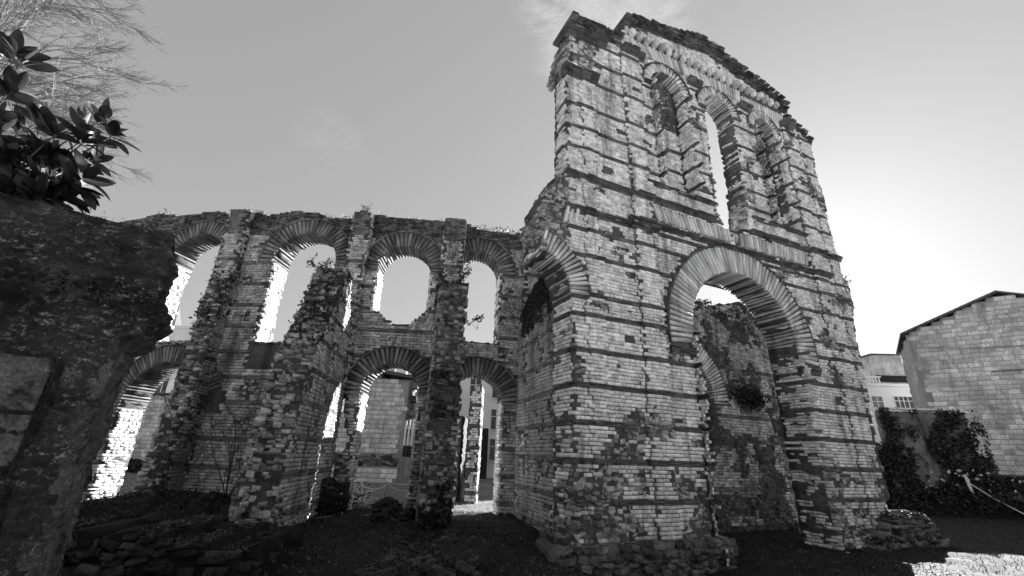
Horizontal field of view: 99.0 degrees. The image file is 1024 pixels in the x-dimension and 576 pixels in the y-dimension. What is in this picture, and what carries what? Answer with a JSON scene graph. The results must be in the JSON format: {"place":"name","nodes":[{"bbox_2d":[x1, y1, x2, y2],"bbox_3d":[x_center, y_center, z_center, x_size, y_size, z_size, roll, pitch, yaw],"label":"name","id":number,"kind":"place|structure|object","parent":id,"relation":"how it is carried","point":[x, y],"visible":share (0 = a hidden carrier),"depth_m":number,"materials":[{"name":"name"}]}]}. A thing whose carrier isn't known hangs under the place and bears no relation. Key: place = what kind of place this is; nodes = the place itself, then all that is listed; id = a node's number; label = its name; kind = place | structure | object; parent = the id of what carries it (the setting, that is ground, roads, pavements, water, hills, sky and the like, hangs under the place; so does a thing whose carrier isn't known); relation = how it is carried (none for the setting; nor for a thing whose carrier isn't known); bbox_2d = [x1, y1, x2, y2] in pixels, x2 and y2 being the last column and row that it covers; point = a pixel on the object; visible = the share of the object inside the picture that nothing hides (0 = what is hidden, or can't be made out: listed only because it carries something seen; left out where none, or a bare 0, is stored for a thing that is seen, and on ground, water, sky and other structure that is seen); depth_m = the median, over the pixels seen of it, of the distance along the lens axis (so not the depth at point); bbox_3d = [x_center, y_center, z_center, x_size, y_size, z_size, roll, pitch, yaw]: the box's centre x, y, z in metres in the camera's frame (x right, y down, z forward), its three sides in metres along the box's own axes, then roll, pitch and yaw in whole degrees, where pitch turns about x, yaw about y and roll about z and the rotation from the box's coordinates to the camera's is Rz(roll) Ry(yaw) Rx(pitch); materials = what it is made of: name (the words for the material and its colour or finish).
{"place":"outdoors","nodes":[
{"label":"outdoors","id":0,"kind":"place"},
{"bbox_2d":[173,305,180,324],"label":"church spire","id":1,"kind":"structure","parent":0,"point":[177,320],"depth_m":123.86,"materials":[{"name":"tile"}]},
{"bbox_2d":[119,472,493,511],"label":"lawn grass","id":2,"kind":"structure","parent":0,"point":[363,504],"depth_m":19.75,"materials":[{"name":"plant"}]},
{"bbox_2d":[0,0,1023,355],"label":"sky","id":3,"kind":"structure","parent":0,"point":[912,110],"materials":[{"name":"grey"}]},
{"bbox_2d":[78,472,1023,575],"bbox_3d":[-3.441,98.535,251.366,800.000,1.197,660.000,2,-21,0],"label":"ground","id":4,"kind":"structure","parent":0,"point":[772,567],"depth_m":12.27,"materials":[{"name":"soil"}]},
{"bbox_2d":[0,189,178,575],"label":"foreground wall","id":5,"kind":"structure","parent":4,"relation":"on","point":[86,318],"depth_m":3.92,"materials":[{"name":"stone"}]},
{"bbox_2d":[0,29,140,213],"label":"magnolia branch","id":6,"kind":"object","parent":5,"relation":"on","point":[44,159],"visible":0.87,"depth_m":5.74,"materials":[{"name":"black plant"}]},
{"bbox_2d":[0,0,186,189],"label":"bare tree","id":7,"kind":"object","parent":4,"relation":"on","point":[35,6],"visible":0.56,"depth_m":32.53,"materials":[{"name":"grey plant"}]},
{"bbox_2d":[73,508,179,530],"bbox_3d":[-8.892,5.437,9.767,4.494,0.936,2.379,9,-22,-17],"label":"foundation mound","id":8,"kind":"object","parent":4,"relation":"on","point":[81,524],"visible":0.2,"depth_m":9.67,"materials":[{"name":"black stone"}]},
{"bbox_2d":[125,458,144,472],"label":"hedge bush","id":9,"kind":"object","parent":4,"relation":"on","point":[133,463],"visible":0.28,"depth_m":29.89,"materials":[{"name":"black plant"}]},
{"bbox_2d":[131,462,143,472],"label":"hedge bush","id":10,"kind":"object","parent":4,"relation":"on","point":[139,468],"visible":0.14,"depth_m":29.71,"materials":[{"name":"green plant"}]},
{"bbox_2d":[130,392,171,469],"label":"yard wall","id":11,"kind":"structure","parent":4,"relation":"on","point":[143,444],"depth_m":34.06,"materials":[{"name":"stone"}]},
{"bbox_2d":[79,484,234,517],"bbox_3d":[-9.633,6.415,12.846,6.870,1.158,2.326,1,-21,3],"label":"foundation mound","id":12,"kind":"object","parent":4,"relation":"on","point":[183,502],"visible":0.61,"depth_m":12.27,"materials":[{"name":"black stone"}]},
{"bbox_2d":[155,325,192,392],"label":"pale mansion","id":13,"kind":"structure","parent":4,"relation":"on","point":[181,332],"depth_m":46.95,"materials":[{"name":"white paint"}]},
{"bbox_2d":[155,375,171,392],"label":"window","id":14,"kind":"structure","parent":13,"relation":"in","point":[160,389],"depth_m":45.05,"materials":[{"name":"white paint"}]},
{"bbox_2d":[61,512,304,575],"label":"footing","id":15,"kind":"object","parent":4,"relation":"on","point":[168,544],"visible":0.98,"depth_m":6.77,"materials":[{"name":"stone"}]},
{"bbox_2d":[128,269,240,493],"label":"ruined wall","id":16,"kind":"structure","parent":4,"relation":"on","point":[197,366],"depth_m":15.30,"materials":[{"name":"stone"}]},
{"bbox_2d":[189,265,240,327],"bbox_3d":[-11.382,0.294,16.823,1.044,2.843,0.993,2,-21,0],"label":"ivy","id":17,"kind":"object","parent":16,"relation":"on","point":[231,278],"visible":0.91,"depth_m":16.68,"materials":[{"name":"grey plant"}]},
{"bbox_2d":[232,521,291,530],"bbox_3d":[-5.680,5.749,9.595,2.066,1.113,1.800,4,-21,-5],"label":"footing","id":18,"kind":"object","parent":4,"relation":"on","point":[274,526],"visible":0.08,"depth_m":9.98,"materials":[{"name":"stone"}]},
{"bbox_2d":[228,266,352,526],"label":"ruined wall","id":19,"kind":"structure","parent":4,"relation":"on","point":[289,452],"depth_m":11.90,"materials":[{"name":"stone"}]},
{"bbox_2d":[282,266,353,352],"bbox_3d":[-6.115,0.751,14.211,1.120,3.346,3.171,4,-21,-6],"label":"ivy","id":20,"kind":"object","parent":19,"relation":"on","point":[314,301],"visible":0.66,"depth_m":13.55,"materials":[{"name":"grey plant"}]},
{"bbox_2d":[307,253,334,274],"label":"wall plant","id":21,"kind":"object","parent":19,"relation":"attached to","point":[313,264],"depth_m":14.22,"materials":[{"name":"grey plant"}]},
{"bbox_2d":[315,477,350,514],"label":"bush","id":22,"kind":"object","parent":4,"relation":"on","point":[334,496],"visible":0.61,"depth_m":13.74,"materials":[{"name":"plant"}]},
{"bbox_2d":[352,478,374,507],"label":"flower shrub","id":23,"kind":"object","parent":4,"relation":"on","point":[356,497],"visible":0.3,"depth_m":16.14,"materials":[{"name":"white plant"}]},
{"bbox_2d":[331,369,418,482],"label":"stone outbuilding","id":24,"kind":"structure","parent":4,"relation":"on","point":[391,403],"depth_m":29.49,"materials":[{"name":"stone"}]},
{"bbox_2d":[402,445,413,456],"bbox_3d":[-5.473,9.151,24.451,1.300,0.620,0.115,2,-21,0],"label":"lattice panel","id":25,"kind":"object","parent":24,"relation":"in","point":[406,451],"visible":0.21,"depth_m":24.43,"materials":[{"name":"wood"}]},
{"bbox_2d":[402,419,414,447],"bbox_3d":[-5.501,8.540,25.601,1.700,1.660,0.110,2,-21,0],"label":"window","id":26,"kind":"structure","parent":24,"relation":"in","point":[409,427],"depth_m":25.57,"materials":[{"name":"white paint"}]},
{"bbox_2d":[359,481,407,496],"bbox_3d":[-5.169,9.339,20.300,3.450,0.725,1.604,16,-25,-33],"label":"rope barrier","id":27,"kind":"object","parent":4,"relation":"on","point":[387,484],"visible":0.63,"depth_m":19.92,"materials":[{"name":"grey fabric"}]},
{"bbox_2d":[370,496,415,522],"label":"shrub","id":28,"kind":"object","parent":4,"relation":"on","point":[390,509],"visible":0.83,"depth_m":12.57,"materials":[{"name":"plant"}]},
{"bbox_2d":[395,457,411,489],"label":"plank gate","id":29,"kind":"structure","parent":4,"relation":"on","point":[402,476],"depth_m":23.52,"materials":[{"name":"grey wood"}]},
{"bbox_2d":[82,209,726,515],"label":"arcade wall","id":30,"kind":"structure","parent":4,"relation":"on","point":[366,245],"depth_m":16.97,"materials":[{"name":"stone"}]},
{"bbox_2d":[152,351,255,489],"bbox_3d":[-10.873,4.425,14.862,3.256,4.852,2.267,-3,-22,14],"label":"climbing shrub","id":31,"kind":"object","parent":30,"relation":"attached to","point":[202,418],"visible":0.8,"depth_m":14.62,"materials":[{"name":"grey plant"}]},
{"bbox_2d":[152,364,271,495],"bbox_3d":[-8.474,4.504,14.497,5.352,4.802,3.600,2,-21,0],"label":"climbing shrub","id":32,"kind":"object","parent":30,"relation":"attached to","point":[233,454],"visible":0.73,"depth_m":14.23,"materials":[{"name":"grey plant"}]},
{"bbox_2d":[158,341,281,347],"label":"ivy","id":33,"kind":"object","parent":30,"relation":"on","point":[186,341],"visible":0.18,"depth_m":16.72,"materials":[{"name":"grey plant"}]},
{"bbox_2d":[251,208,274,215],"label":"grass tuft","id":34,"kind":"object","parent":30,"relation":"on","point":[261,211],"visible":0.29,"depth_m":18.90,"materials":[{"name":"plant"}]},
{"bbox_2d":[138,213,518,234],"bbox_3d":[-8.026,-2.378,19.128,17.475,0.990,2.086,1,-21,2],"label":"ivy","id":35,"kind":"object","parent":30,"relation":"attached to","point":[349,218],"visible":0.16,"depth_m":18.82,"materials":[{"name":"grey plant"}]},
{"bbox_2d":[359,202,371,211],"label":"shrub","id":36,"kind":"object","parent":30,"relation":"on","point":[364,207],"visible":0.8,"depth_m":18.67,"materials":[{"name":"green plant"}]},
{"bbox_2d":[508,306,522,317],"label":"wall plant","id":37,"kind":"object","parent":30,"relation":"attached to","point":[514,314],"depth_m":17.29,"materials":[{"name":"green plant"}]},
{"bbox_2d":[355,535,495,575],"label":"footing","id":38,"kind":"object","parent":4,"relation":"on","point":[450,555],"visible":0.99,"depth_m":7.84,"materials":[{"name":"stone"}]},
{"bbox_2d":[399,526,466,546],"bbox_3d":[-1.807,6.428,10.737,1.865,0.894,2.679,2,-21,0],"label":"footing","id":39,"kind":"object","parent":4,"relation":"on","point":[442,531],"visible":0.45,"depth_m":10.89,"materials":[{"name":"stone"}]},
{"bbox_2d":[414,281,468,528],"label":"ruined wall","id":40,"kind":"structure","parent":4,"relation":"on","point":[439,444],"depth_m":13.37,"materials":[{"name":"stone"}]},
{"bbox_2d":[415,471,453,530],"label":"ivy","id":41,"kind":"object","parent":40,"relation":"attached to","point":[445,512],"visible":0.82,"depth_m":11.91,"materials":[{"name":"black plant"}]},
{"bbox_2d":[432,267,448,281],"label":"wall plant","id":42,"kind":"object","parent":40,"relation":"attached to","point":[441,277],"depth_m":14.63,"materials":[{"name":"grey plant"}]},
{"bbox_2d":[434,279,468,308],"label":"ivy","id":43,"kind":"object","parent":40,"relation":"on","point":[440,284],"visible":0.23,"depth_m":15.04,"materials":[{"name":"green plant"}]},
{"bbox_2d":[458,262,471,282],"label":"wall plant","id":44,"kind":"object","parent":40,"relation":"attached to","point":[462,276],"depth_m":14.63,"materials":[{"name":"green plant"}]},
{"bbox_2d":[459,313,483,329],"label":"wall plant","id":45,"kind":"object","parent":40,"relation":"attached to","point":[466,320],"depth_m":14.14,"materials":[{"name":"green plant"}]},
{"bbox_2d":[395,369,497,477],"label":"white townhouse","id":46,"kind":"structure","parent":4,"relation":"on","point":[490,407],"depth_m":40.59,"materials":[{"name":"paint"}]},
{"bbox_2d":[468,378,481,397],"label":"window","id":47,"kind":"structure","parent":46,"relation":"in","point":[474,382],"depth_m":41.42,"materials":[{"name":"grey glass"}]},
{"bbox_2d":[488,438,496,460],"bbox_3d":[-1.508,14.529,39.340,1.240,1.900,0.200,2,-21,0],"label":"window","id":48,"kind":"structure","parent":46,"relation":"in","point":[492,445],"depth_m":39.35,"materials":[{"name":"glass"}]},
{"bbox_2d":[489,409,497,429],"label":"window","id":49,"kind":"structure","parent":46,"relation":"in","point":[493,416],"depth_m":40.25,"materials":[{"name":"glass"}]},
{"bbox_2d":[491,388,496,398],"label":"window","id":50,"kind":"structure","parent":46,"relation":"in","point":[493,396],"depth_m":41.05,"materials":[{"name":"white paint"}]},
{"bbox_2d":[451,416,467,501],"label":"old pier","id":51,"kind":"structure","parent":4,"relation":"on","point":[461,437],"depth_m":19.75,"materials":[{"name":"stone"}]},
{"bbox_2d":[463,384,483,503],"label":"old pier","id":52,"kind":"structure","parent":4,"relation":"on","point":[472,469],"depth_m":19.16,"materials":[{"name":"stone"}]},
{"bbox_2d":[464,428,488,478],"bbox_3d":[-4.593,14.035,37.293,5.000,4.100,0.200,2,-21,0],"label":"yard hoarding","id":53,"kind":"object","parent":4,"relation":"on","point":[483,461],"visible":0.21,"depth_m":37.20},
{"bbox_2d":[76,508,974,575],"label":"fallen leaves","id":54,"kind":"object","parent":4,"relation":"on","point":[493,539],"visible":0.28,"depth_m":11.36,"materials":[{"name":"grey plant"}]},
{"bbox_2d":[85,506,1022,575],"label":"ground weeds","id":55,"kind":"object","parent":4,"relation":"on","point":[578,571],"visible":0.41,"depth_m":11.67,"materials":[{"name":"grey plant"}]},
{"bbox_2d":[513,10,950,575],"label":"gate tower","id":56,"kind":"structure","parent":4,"relation":"on","point":[641,449],"depth_m":15.38,"materials":[{"name":"stone"}]},
{"bbox_2d":[521,275,552,338],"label":"ivy","id":57,"kind":"object","parent":56,"relation":"attached to","point":[539,289],"visible":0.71,"depth_m":15.71,"materials":[{"name":"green plant"}]},
{"bbox_2d":[693,298,759,344],"bbox_3d":[9.193,1.612,20.460,9.107,2.259,1.189,11,-23,-22],"label":"ivy","id":58,"kind":"object","parent":56,"relation":"attached to","point":[705,302],"visible":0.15,"depth_m":20.37,"materials":[{"name":"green plant"}]},
{"bbox_2d":[716,374,774,417],"bbox_3d":[10.266,4.853,19.176,3.518,2.181,0.415,11,-23,-23],"label":"ivy","id":59,"kind":"object","parent":56,"relation":"attached to","point":[750,396],"visible":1,"depth_m":19.19,"materials":[{"name":"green plant"}]},
{"bbox_2d":[868,509,945,548],"bbox_3d":[13.730,8.546,15.116,3.889,1.590,0.734,11,-23,-22],"label":"rubble pile","id":60,"kind":"object","parent":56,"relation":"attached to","point":[900,512],"visible":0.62,"depth_m":14.93,"materials":[{"name":"grey stone"}]},
{"bbox_2d":[870,407,987,495],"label":"retaining wall","id":61,"kind":"structure","parent":4,"relation":"on","point":[928,463],"depth_m":28.69,"materials":[{"name":"concrete"}]},
{"bbox_2d":[875,407,1007,496],"bbox_3d":[26.805,11.037,28.113,8.610,6.615,0.484,2,-21,0],"label":"ivy","id":62,"kind":"object","parent":61,"relation":"attached to","point":[894,464],"visible":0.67,"depth_m":28.18,"materials":[{"name":"black plant"}]},
{"bbox_2d":[886,484,1023,518],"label":"leafy bank","id":63,"kind":"structure","parent":4,"relation":"on","point":[954,501],"depth_m":25.64,"materials":[{"name":"black plant"}]},
{"bbox_2d":[918,469,1023,493],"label":"white blossom","id":64,"kind":"object","parent":63,"relation":"on","point":[959,470],"visible":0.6,"depth_m":27.48,"materials":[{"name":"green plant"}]},
{"bbox_2d":[895,290,1023,501],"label":"gable building","id":65,"kind":"structure","parent":4,"relation":"on","point":[968,356],"depth_m":34.13,"materials":[{"name":"brick"}]},
{"bbox_2d":[980,457,1023,499],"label":"ivy","id":66,"kind":"object","parent":65,"relation":"attached to","point":[1005,485],"visible":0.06,"depth_m":30.87,"materials":[{"name":"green plant"}]},
{"bbox_2d":[963,474,973,492],"bbox_3d":[27.666,12.483,26.219,0.407,2.416,0.177,2,-21,0],"label":"wooden post","id":67,"kind":"object","parent":4,"relation":"on","point":[967,482],"visible":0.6,"depth_m":26.45,"materials":[{"name":"grey wood"}]},
{"bbox_2d":[970,483,1023,514],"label":"fallen rail","id":68,"kind":"object","parent":4,"relation":"on","point":[996,499],"visible":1,"depth_m":25.80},
{"bbox_2d":[861,353,914,448],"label":"white house","id":69,"kind":"structure","parent":0,"point":[887,385],"depth_m":47.77,"materials":[{"name":"paint"}]},
{"bbox_2d":[870,396,885,410],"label":"window","id":70,"kind":"structure","parent":69,"relation":"in","point":[877,401],"depth_m":47.05,"materials":[{"name":"white glass"}]},
{"bbox_2d":[892,396,914,407],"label":"window","id":71,"kind":"structure","parent":69,"relation":"in","point":[899,401],"depth_m":46.95,"materials":[{"name":"white glass"}]},
{"bbox_2d":[927,516,1023,561],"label":"side grass","id":72,"kind":"structure","parent":0,"point":[983,534],"depth_m":18.91,"materials":[{"name":"black plant"}]}
]}

